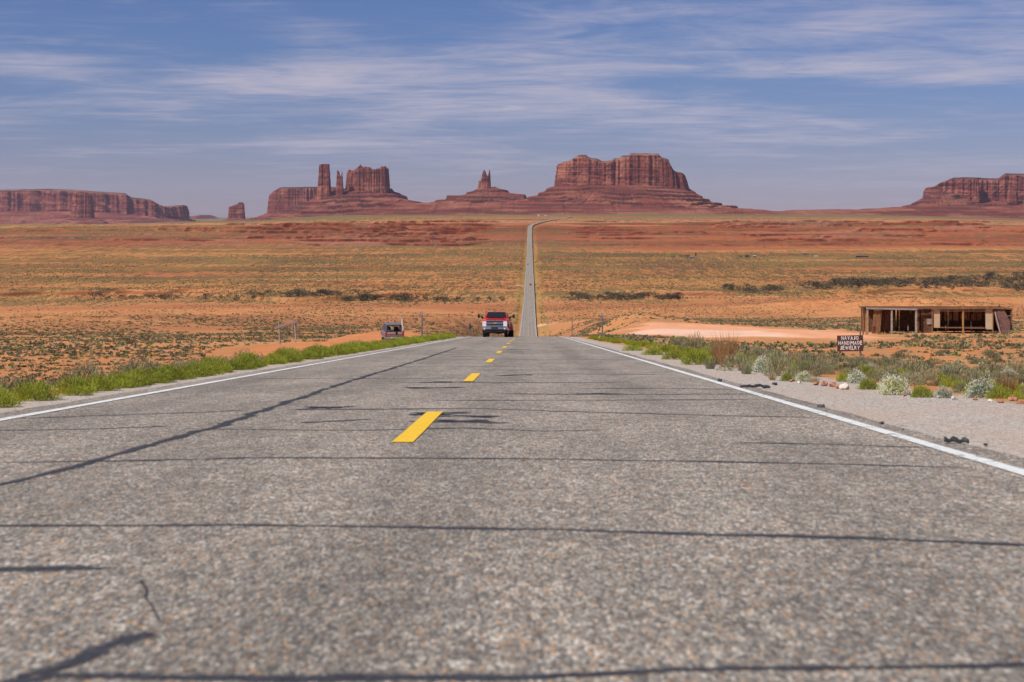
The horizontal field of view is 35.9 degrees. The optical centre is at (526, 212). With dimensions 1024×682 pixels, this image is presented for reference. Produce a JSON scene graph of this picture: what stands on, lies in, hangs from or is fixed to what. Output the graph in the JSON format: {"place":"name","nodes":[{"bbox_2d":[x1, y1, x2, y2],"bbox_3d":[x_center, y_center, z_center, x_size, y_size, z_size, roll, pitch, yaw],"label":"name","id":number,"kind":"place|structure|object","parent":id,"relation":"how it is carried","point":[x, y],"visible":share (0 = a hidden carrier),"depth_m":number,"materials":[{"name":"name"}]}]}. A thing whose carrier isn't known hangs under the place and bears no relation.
{"place":"outdoors","nodes":[
{"label":"outdoors","id":0,"kind":"place"},
{"bbox_2d":[189,215,217,218],"bbox_3d":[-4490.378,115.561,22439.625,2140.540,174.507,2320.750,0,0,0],"label":"hills","id":1,"kind":"structure","parent":0,"point":[203,217],"depth_m":22053.11,"materials":[{"name":"stone"}]},
{"bbox_2d":[0,216,1023,681],"bbox_3d":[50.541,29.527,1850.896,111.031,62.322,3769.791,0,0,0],"label":"road","id":2,"kind":"structure","parent":0,"point":[314,588],"depth_m":6.24,"materials":[{"name":"grey asphalt"}]},
{"bbox_2d":[0,238,527,420],"bbox_3d":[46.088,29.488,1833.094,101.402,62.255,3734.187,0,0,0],"label":"edge line","id":3,"kind":"object","parent":2,"relation":"on","point":[35,413],"visible":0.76,"depth_m":19.52,"materials":[{"name":"white paint"}]},
{"bbox_2d":[392,279,529,441],"bbox_3d":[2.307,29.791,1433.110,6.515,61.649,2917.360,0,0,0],"label":"line","id":4,"kind":"object","parent":2,"relation":"on","point":[416,428],"visible":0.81,"depth_m":12.96,"materials":[{"name":"yellow paint"}]},
{"bbox_2d":[478,311,514,336],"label":"pickup truck","id":5,"kind":"object","parent":2,"relation":"on","point":[496,322],"visible":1,"depth_m":120.16,"materials":[{"name":"red paint"}]},
{"bbox_2d":[0,347,1023,681],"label":"crack seal","id":6,"kind":"object","parent":2,"relation":"on","point":[90,653],"visible":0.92,"depth_m":5.22,"materials":[{"name":"black asphalt"}]},
{"bbox_2d":[532,226,1023,474],"bbox_3d":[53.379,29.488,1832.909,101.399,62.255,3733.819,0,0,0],"label":"edge line","id":7,"kind":"object","parent":2,"relation":"on","point":[1017,470],"visible":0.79,"depth_m":12.33,"materials":[{"name":"white paint"}]},
{"bbox_2d":[944,436,968,442],"bbox_3d":[2.967,1.565,10.903,0.170,0.047,0.046,0,0,20],"label":"tyre scrap","id":8,"kind":"object","parent":2,"relation":"on","point":[956,439],"visible":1,"depth_m":10.90,"materials":[{"name":"rubber"}]},
{"bbox_2d":[0,214,1023,457],"bbox_3d":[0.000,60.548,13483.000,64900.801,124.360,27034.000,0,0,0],"label":"ground","id":9,"kind":"structure","parent":0,"point":[994,425],"depth_m":1501.99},
{"bbox_2d":[0,388,21,407],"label":"green shrub","id":10,"kind":"object","parent":9,"relation":"on","point":[4,398],"visible":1,"depth_m":16.06,"materials":[{"name":"green plant"}]},
{"bbox_2d":[0,374,26,392],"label":"sage bush","id":11,"kind":"object","parent":9,"relation":"on","point":[5,384],"visible":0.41,"depth_m":18.39,"materials":[{"name":"grey plant"}]},
{"bbox_2d":[11,374,43,392],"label":"dark sagebrush","id":12,"kind":"object","parent":9,"relation":"on","point":[28,379],"visible":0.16,"depth_m":21.81,"materials":[{"name":"grey plant"}]},
{"bbox_2d":[9,381,46,398],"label":"green shrub","id":13,"kind":"object","parent":9,"relation":"on","point":[15,388],"visible":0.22,"depth_m":18.10,"materials":[{"name":"green plant"}]},
{"bbox_2d":[15,379,62,400],"bbox_3d":[-5.442,1.987,17.557,0.555,0.274,0.492,0,0,-30],"label":"green shrub","id":14,"kind":"object","parent":9,"relation":"on","point":[31,390],"visible":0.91,"depth_m":17.52,"materials":[{"name":"green plant"}]},
{"bbox_2d":[51,374,98,392],"bbox_3d":[-5.613,2.139,19.622,0.593,0.264,0.526,0,0,-4],"label":"green shrub","id":15,"kind":"object","parent":9,"relation":"on","point":[64,386],"visible":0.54,"depth_m":19.59,"materials":[{"name":"green plant"}]},
{"bbox_2d":[62,384,93,395],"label":"green shrub","id":16,"kind":"object","parent":9,"relation":"on","point":[77,390],"visible":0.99,"depth_m":18.79,"materials":[{"name":"green plant"}]},
{"bbox_2d":[49,361,109,388],"bbox_3d":[-6.111,2.223,21.694,0.941,0.451,0.870,0,0,-20],"label":"sage bush","id":17,"kind":"object","parent":9,"relation":"on","point":[79,373],"visible":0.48,"depth_m":21.65,"materials":[{"name":"grey plant"}]},
{"bbox_2d":[56,193,108,223],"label":"sandstone butte","id":18,"kind":"object","parent":9,"relation":"on","point":[82,209],"visible":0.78,"depth_m":13317.65,"materials":[{"name":"red stone"}]},
{"bbox_2d":[0,189,195,223],"bbox_3d":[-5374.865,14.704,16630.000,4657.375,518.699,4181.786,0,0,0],"label":"sandstone mesa","id":19,"kind":"structure","parent":9,"relation":"on","point":[35,206],"depth_m":15551.28,"materials":[{"name":"red stone"}]},
{"bbox_2d":[81,373,120,390],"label":"green shrub","id":20,"kind":"object","parent":9,"relation":"on","point":[103,381],"visible":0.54,"depth_m":20.17,"materials":[{"name":"green plant"}]},
{"bbox_2d":[109,377,135,388],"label":"green shrub","id":21,"kind":"object","parent":9,"relation":"on","point":[122,381],"visible":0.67,"depth_m":21.06,"materials":[{"name":"green plant"}]},
{"bbox_2d":[108,361,147,376],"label":"sage bush","id":22,"kind":"object","parent":9,"relation":"on","point":[121,368],"visible":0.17,"depth_m":26.85,"materials":[{"name":"grey plant"}]},
{"bbox_2d":[109,369,147,387],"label":"green shrub","id":23,"kind":"object","parent":9,"relation":"on","point":[135,378],"visible":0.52,"depth_m":21.41,"materials":[{"name":"green plant"}]},
{"bbox_2d":[114,356,162,378],"bbox_3d":[-5.964,2.419,24.450,0.900,0.450,0.879,0,0,41],"label":"sage bush","id":24,"kind":"object","parent":9,"relation":"on","point":[132,367],"visible":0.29,"depth_m":24.43,"materials":[{"name":"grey plant"}]},
{"bbox_2d":[130,373,155,384],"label":"green shrub","id":25,"kind":"object","parent":9,"relation":"on","point":[149,379],"visible":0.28,"depth_m":22.24,"materials":[{"name":"green plant"}]},
{"bbox_2d":[140,366,176,382],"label":"green shrub","id":26,"kind":"object","parent":9,"relation":"on","point":[170,375],"visible":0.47,"depth_m":23.17,"materials":[{"name":"green plant"}]},
{"bbox_2d":[149,371,169,383],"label":"green shrub","id":27,"kind":"object","parent":9,"relation":"on","point":[157,378],"visible":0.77,"depth_m":22.82,"materials":[{"name":"green plant"}]},
{"bbox_2d":[161,365,186,379],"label":"green shrub","id":28,"kind":"object","parent":9,"relation":"on","point":[178,375],"visible":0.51,"depth_m":24.22,"materials":[{"name":"green plant"}]},
{"bbox_2d":[168,357,199,367],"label":"sage bush","id":29,"kind":"object","parent":9,"relation":"on","point":[176,364],"visible":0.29,"depth_m":27.48,"materials":[{"name":"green plant"}]},
{"bbox_2d":[180,370,196,378],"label":"green shrub","id":30,"kind":"object","parent":9,"relation":"on","point":[189,375],"visible":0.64,"depth_m":24.67,"materials":[{"name":"green plant"}]},
{"bbox_2d":[176,361,210,376],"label":"green shrub","id":31,"kind":"object","parent":9,"relation":"on","point":[186,368],"visible":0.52,"depth_m":25.98,"materials":[{"name":"green plant"}]},
{"bbox_2d":[188,368,206,376],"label":"green shrub","id":32,"kind":"object","parent":9,"relation":"on","point":[198,373],"visible":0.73,"depth_m":25.62,"materials":[{"name":"green plant"}]},
{"bbox_2d":[181,361,215,375],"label":"green shrub","id":33,"kind":"object","parent":9,"relation":"on","point":[209,371],"visible":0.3,"depth_m":26.43,"materials":[{"name":"green plant"}]},
{"bbox_2d":[203,364,224,374],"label":"green shrub","id":34,"kind":"object","parent":9,"relation":"on","point":[216,371],"visible":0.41,"depth_m":27.05,"materials":[{"name":"green plant"}]},
{"bbox_2d":[205,355,233,371],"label":"green shrub","id":35,"kind":"object","parent":9,"relation":"on","point":[216,362],"visible":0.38,"depth_m":28.48,"materials":[{"name":"green plant"}]},
{"bbox_2d":[216,364,233,372],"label":"green shrub","id":36,"kind":"object","parent":9,"relation":"on","point":[226,369],"visible":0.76,"depth_m":28.05,"materials":[{"name":"green plant"}]},
{"bbox_2d":[223,202,245,220],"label":"sandstone butte","id":37,"kind":"object","parent":9,"relation":"on","point":[236,212],"visible":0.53,"depth_m":13011.52,"materials":[{"name":"red stone"}]},
{"bbox_2d":[223,359,248,369],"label":"green shrub","id":38,"kind":"object","parent":9,"relation":"on","point":[236,365],"visible":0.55,"depth_m":29.71,"materials":[{"name":"green plant"}]},
{"bbox_2d":[230,355,259,369],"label":"green shrub","id":39,"kind":"object","parent":9,"relation":"on","point":[250,364],"visible":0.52,"depth_m":30.25,"materials":[{"name":"green plant"}]},
{"bbox_2d":[238,352,263,366],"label":"green shrub","id":40,"kind":"object","parent":9,"relation":"on","point":[246,355],"visible":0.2,"depth_m":31.95,"materials":[{"name":"green plant"}]},
{"bbox_2d":[264,352,286,363],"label":"green shrub","id":41,"kind":"object","parent":9,"relation":"on","point":[279,356],"visible":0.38,"depth_m":34.86,"materials":[{"name":"green plant"}]},
{"bbox_2d":[266,355,284,363],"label":"green shrub","id":42,"kind":"object","parent":9,"relation":"on","point":[277,359],"visible":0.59,"depth_m":34.50,"materials":[{"name":"green plant"}]},
{"bbox_2d":[269,348,293,357],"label":"green shrub","id":43,"kind":"object","parent":9,"relation":"on","point":[282,353],"visible":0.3,"depth_m":37.25,"materials":[{"name":"green plant"}]},
{"bbox_2d":[275,321,297,343],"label":"pole shelter","id":44,"kind":"object","parent":9,"relation":"on","point":[293,324],"visible":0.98,"depth_m":184.94,"materials":[{"name":"brown wood"}]},
{"bbox_2d":[246,187,335,219],"bbox_3d":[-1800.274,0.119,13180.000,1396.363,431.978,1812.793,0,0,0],"label":"sandstone mesa","id":45,"kind":"structure","parent":9,"relation":"on","point":[281,198],"depth_m":12832.61,"materials":[{"name":"red stone"}]},
{"bbox_2d":[282,354,303,361],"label":"green shrub","id":46,"kind":"object","parent":9,"relation":"on","point":[295,359],"visible":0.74,"depth_m":36.23,"materials":[{"name":"green plant"}]},
{"bbox_2d":[285,348,305,360],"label":"green shrub","id":47,"kind":"object","parent":9,"relation":"on","point":[297,352],"visible":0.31,"depth_m":37.95,"materials":[{"name":"green plant"}]},
{"bbox_2d":[299,351,317,359],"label":"green shrub","id":48,"kind":"object","parent":9,"relation":"on","point":[307,355],"visible":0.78,"depth_m":39.34,"materials":[{"name":"green plant"}]},
{"bbox_2d":[304,346,330,356],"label":"green shrub","id":49,"kind":"object","parent":9,"relation":"on","point":[325,353],"visible":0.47,"depth_m":42.15,"materials":[{"name":"green plant"}]},
{"bbox_2d":[330,343,345,354],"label":"green shrub","id":50,"kind":"object","parent":9,"relation":"on","point":[340,348],"visible":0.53,"depth_m":45.35,"materials":[{"name":"green plant"}]},
{"bbox_2d":[260,164,422,219],"bbox_3d":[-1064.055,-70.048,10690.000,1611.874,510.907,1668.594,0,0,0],"label":"sandstone butte","id":51,"kind":"object","parent":9,"relation":"on","point":[366,188],"visible":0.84,"depth_m":10407.88,"materials":[{"name":"red stone"}]},
{"bbox_2d":[340,343,356,353],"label":"green shrub","id":52,"kind":"object","parent":9,"relation":"on","point":[350,348],"visible":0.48,"depth_m":47.88,"materials":[{"name":"green plant"}]},
{"bbox_2d":[343,341,366,351],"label":"green shrub","id":53,"kind":"object","parent":9,"relation":"on","point":[359,348],"visible":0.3,"depth_m":50.58,"materials":[{"name":"green plant"}]},
{"bbox_2d":[380,315,403,339],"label":"parked suv","id":54,"kind":"object","parent":9,"relation":"on","point":[387,332],"visible":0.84,"depth_m":150.13,"materials":[{"name":"blue paint"}]},
{"bbox_2d":[429,170,526,202],"bbox_3d":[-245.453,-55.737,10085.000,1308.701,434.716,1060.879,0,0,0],"label":"sandstone butte","id":55,"kind":"object","parent":9,"relation":"on","point":[485,191],"visible":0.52,"depth_m":9934.63,"materials":[{"name":"red stone"}]},
{"bbox_2d":[0,254,1023,388],"bbox_3d":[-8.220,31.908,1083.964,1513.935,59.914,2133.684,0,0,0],"label":"ground cover","id":56,"kind":"object","parent":9,"relation":"on","point":[148,335],"visible":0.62,"depth_m":370.86,"materials":[{"name":"plant"}]},
{"bbox_2d":[622,344,644,350],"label":"green bush","id":57,"kind":"object","parent":9,"relation":"on","point":[629,347],"visible":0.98,"depth_m":53.48,"materials":[{"name":"green plant"}]},
{"bbox_2d":[514,153,767,210],"bbox_3d":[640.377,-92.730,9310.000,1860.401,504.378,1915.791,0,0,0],"label":"sandstone mesa","id":58,"kind":"structure","parent":9,"relation":"on","point":[641,179],"depth_m":9013.19,"materials":[{"name":"red stone"}]},
{"bbox_2d":[642,347,663,354],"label":"green bush","id":59,"kind":"object","parent":9,"relation":"on","point":[655,351],"visible":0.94,"depth_m":45.42,"materials":[{"name":"green plant"}]},
{"bbox_2d":[661,348,682,359],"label":"green bush","id":60,"kind":"object","parent":9,"relation":"on","point":[671,355],"visible":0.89,"depth_m":39.44,"materials":[{"name":"green plant"}]},
{"bbox_2d":[669,335,685,346],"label":"grey bush","id":61,"kind":"object","parent":9,"relation":"on","point":[675,343],"visible":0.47,"depth_m":63.93,"materials":[{"name":"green plant"}]},
{"bbox_2d":[677,331,711,348],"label":"grey bush","id":62,"kind":"object","parent":9,"relation":"on","point":[696,344],"visible":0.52,"depth_m":49.05,"materials":[{"name":"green plant"}]},
{"bbox_2d":[680,349,714,364],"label":"green bush","id":63,"kind":"object","parent":9,"relation":"on","point":[691,357],"visible":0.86,"depth_m":34.03,"materials":[{"name":"green plant"}]},
{"bbox_2d":[704,337,727,364],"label":"grass clump","id":64,"kind":"object","parent":9,"relation":"on","point":[714,355],"visible":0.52,"depth_m":34.04,"materials":[{"name":"brown plant"}]},
{"bbox_2d":[711,328,742,366],"bbox_3d":[4.049,2.702,31.877,0.789,0.834,0.773,0,0,22],"label":"grass clump","id":65,"kind":"object","parent":9,"relation":"on","point":[726,350],"visible":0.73,"depth_m":31.84,"materials":[{"name":"beige plant"}]},
{"bbox_2d":[716,353,756,370],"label":"grey bush","id":66,"kind":"object","parent":9,"relation":"on","point":[743,360],"visible":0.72,"depth_m":29.36,"materials":[{"name":"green plant"}]},
{"bbox_2d":[734,360,753,373],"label":"grass clump","id":67,"kind":"object","parent":9,"relation":"on","point":[747,370],"visible":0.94,"depth_m":27.26,"materials":[{"name":"green plant"}]},
{"bbox_2d":[749,345,772,356],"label":"grey bush","id":68,"kind":"object","parent":9,"relation":"on","point":[759,352],"visible":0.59,"depth_m":43.22,"materials":[{"name":"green plant"}]},
{"bbox_2d":[752,354,773,372],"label":"flowering bush","id":69,"kind":"object","parent":9,"relation":"on","point":[759,365],"visible":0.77,"depth_m":28.26,"materials":[{"name":"white plant"}]},
{"bbox_2d":[762,346,795,375],"bbox_3d":[4.187,2.501,26.275,0.605,0.569,0.619,0,0,-19],"label":"grey bush","id":70,"kind":"object","parent":9,"relation":"on","point":[780,362],"visible":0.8,"depth_m":26.26,"materials":[{"name":"green plant"}]},
{"bbox_2d":[779,373,794,380],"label":"green bush","id":71,"kind":"object","parent":9,"relation":"on","point":[786,377],"visible":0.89,"depth_m":23.77,"materials":[{"name":"green plant"}]},
{"bbox_2d":[794,371,811,381],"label":"flowering bush","id":72,"kind":"object","parent":9,"relation":"on","point":[803,378],"visible":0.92,"depth_m":23.47,"materials":[{"name":"white plant"}]},
{"bbox_2d":[784,352,822,376],"bbox_3d":[4.574,2.494,25.870,0.684,0.509,0.609,0,0,-15],"label":"grey bush","id":73,"kind":"object","parent":9,"relation":"on","point":[806,365],"visible":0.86,"depth_m":25.86,"materials":[{"name":"green plant"}]},
{"bbox_2d":[810,357,837,373],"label":"grey bush","id":74,"kind":"object","parent":9,"relation":"on","point":[825,364],"visible":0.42,"depth_m":27.26,"materials":[{"name":"green plant"}]},
{"bbox_2d":[817,364,834,374],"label":"shrub","id":75,"kind":"object","parent":9,"relation":"on","point":[826,370],"visible":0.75,"depth_m":26.84,"materials":[{"name":"green plant"}]},
{"bbox_2d":[835,372,853,381],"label":"green bush","id":76,"kind":"object","parent":9,"relation":"on","point":[841,377],"visible":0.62,"depth_m":23.47,"materials":[{"name":"green plant"}]},
{"bbox_2d":[837,328,862,356],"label":"roadside sign","id":77,"kind":"object","parent":9,"relation":"on","point":[849,342],"visible":1,"depth_m":72.98,"materials":[{"name":"brown paint"}]},
{"bbox_2d":[838,278,864,286],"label":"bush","id":78,"kind":"object","parent":9,"relation":"on","point":[850,283],"visible":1,"depth_m":1236.49,"materials":[{"name":"green plant"}]},
{"bbox_2d":[845,367,866,383],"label":"flowering bush","id":79,"kind":"object","parent":9,"relation":"on","point":[857,378],"visible":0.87,"depth_m":22.77,"materials":[{"name":"white plant"}]},
{"bbox_2d":[855,376,879,389],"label":"green bush","id":80,"kind":"object","parent":9,"relation":"on","point":[864,385],"visible":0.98,"depth_m":20.56,"materials":[{"name":"green plant"}]},
{"bbox_2d":[865,369,884,381],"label":"shrub","id":81,"kind":"object","parent":9,"relation":"on","point":[878,376],"visible":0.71,"depth_m":23.22,"materials":[{"name":"green plant"}]},
{"bbox_2d":[871,354,903,369],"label":"grey bush","id":82,"kind":"object","parent":9,"relation":"on","point":[884,362],"visible":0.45,"depth_m":33.40,"materials":[{"name":"green plant"}]},
{"bbox_2d":[876,373,910,394],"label":"flowering bush","id":83,"kind":"object","parent":9,"relation":"on","point":[900,387],"visible":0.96,"depth_m":18.96,"materials":[{"name":"white plant"}]},
{"bbox_2d":[876,368,910,380],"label":"pale sagebrush","id":84,"kind":"object","parent":9,"relation":"on","point":[893,372],"visible":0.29,"depth_m":23.64,"materials":[{"name":"green plant"}]},
{"bbox_2d":[890,350,908,357],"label":"dark sagebrush","id":85,"kind":"object","parent":9,"relation":"on","point":[901,354],"visible":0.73,"depth_m":67.17,"materials":[{"name":"green plant"}]},
{"bbox_2d":[887,357,933,372],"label":"grey bush","id":86,"kind":"object","parent":9,"relation":"on","point":[916,367],"visible":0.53,"depth_m":27.87,"materials":[{"name":"green plant"}]},
{"bbox_2d":[901,370,925,384],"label":"shrub","id":87,"kind":"object","parent":9,"relation":"on","point":[917,381],"visible":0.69,"depth_m":22.01,"materials":[{"name":"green plant"}]},
{"bbox_2d":[910,384,934,397],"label":"green bush","id":88,"kind":"object","parent":9,"relation":"on","point":[918,391],"visible":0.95,"depth_m":18.26,"materials":[{"name":"green plant"}]},
{"bbox_2d":[922,372,939,380],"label":"shrub","id":89,"kind":"object","parent":9,"relation":"on","point":[931,378],"visible":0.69,"depth_m":23.86,"materials":[{"name":"beige plant"}]},
{"bbox_2d":[859,304,1012,334],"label":"jewelry stand","id":90,"kind":"object","parent":9,"relation":"on","point":[922,319],"visible":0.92,"depth_m":140.18,"materials":[{"name":"brown wood"}]},
{"bbox_2d":[932,384,954,397],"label":"flowering bush","id":91,"kind":"object","parent":9,"relation":"on","point":[944,393],"visible":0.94,"depth_m":18.07,"materials":[{"name":"white plant"}]},
{"bbox_2d":[934,368,957,376],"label":"dark sagebrush","id":92,"kind":"object","parent":9,"relation":"on","point":[946,373],"visible":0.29,"depth_m":26.17,"materials":[{"name":"green plant"}]},
{"bbox_2d":[938,376,956,386],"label":"shrub","id":93,"kind":"object","parent":9,"relation":"on","point":[945,382],"visible":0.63,"depth_m":21.14,"materials":[{"name":"green plant"}]},
{"bbox_2d":[937,361,971,376],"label":"grey bush","id":94,"kind":"object","parent":9,"relation":"on","point":[956,369],"visible":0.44,"depth_m":26.30,"materials":[{"name":"green plant"}]},
{"bbox_2d":[902,173,1023,207],"bbox_3d":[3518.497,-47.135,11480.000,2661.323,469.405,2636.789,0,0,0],"label":"sandstone mesa","id":95,"kind":"structure","parent":9,"relation":"on","point":[1006,190],"depth_m":11025.42,"materials":[{"name":"red stone"}]},
{"bbox_2d":[948,379,990,392],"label":"dark sagebrush","id":96,"kind":"object","parent":9,"relation":"on","point":[955,391],"visible":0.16,"depth_m":19.46,"materials":[{"name":"green plant"}]},
{"bbox_2d":[964,370,986,382],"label":"grey bush","id":97,"kind":"object","parent":9,"relation":"on","point":[976,376],"visible":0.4,"depth_m":23.08,"materials":[{"name":"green plant"}]},
{"bbox_2d":[967,357,991,363],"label":"pale sagebrush","id":98,"kind":"object","parent":9,"relation":"on","point":[977,360],"visible":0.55,"depth_m":56.10,"materials":[{"name":"green plant"}]},
{"bbox_2d":[961,375,998,397],"bbox_3d":[5.208,2.004,18.081,0.451,0.317,0.449,0,0,44],"label":"flowering bush","id":99,"kind":"object","parent":9,"relation":"on","point":[975,388],"visible":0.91,"depth_m":18.06,"materials":[{"name":"white plant"}]},
{"bbox_2d":[973,364,997,371],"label":"dark sagebrush","id":100,"kind":"object","parent":9,"relation":"on","point":[980,368],"visible":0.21,"depth_m":38.71,"materials":[{"name":"green plant"}]},
{"bbox_2d":[984,383,1015,398],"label":"green bush","id":101,"kind":"object","parent":9,"relation":"on","point":[1003,392],"visible":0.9,"depth_m":17.85,"materials":[{"name":"green plant"}]},
{"bbox_2d":[991,373,1023,393],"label":"grass clump","id":102,"kind":"object","parent":9,"relation":"on","point":[1010,384],"visible":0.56,"depth_m":19.08,"materials":[{"name":"beige plant"}]},
{"bbox_2d":[1005,355,1023,372],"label":"grey bush","id":103,"kind":"object","parent":9,"relation":"on","point":[1019,368],"visible":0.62,"depth_m":37.65,"materials":[{"name":"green plant"}]},
{"bbox_2d":[0,0,1023,216],"label":"sky","id":104,"kind":"structure","parent":0,"point":[209,107],"materials":[{"name":"blue"}]},
{"bbox_2d":[344,201,1023,218],"bbox_3d":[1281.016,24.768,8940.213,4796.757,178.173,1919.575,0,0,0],"label":"hills","id":105,"kind":"structure","parent":0,"point":[471,208],"depth_m":8461.93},
{"bbox_2d":[702,357,716,368],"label":"grass clump","id":106,"kind":"object","parent":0,"point":[710,365],"visible":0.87,"depth_m":30.56,"materials":[{"name":"green plant"}]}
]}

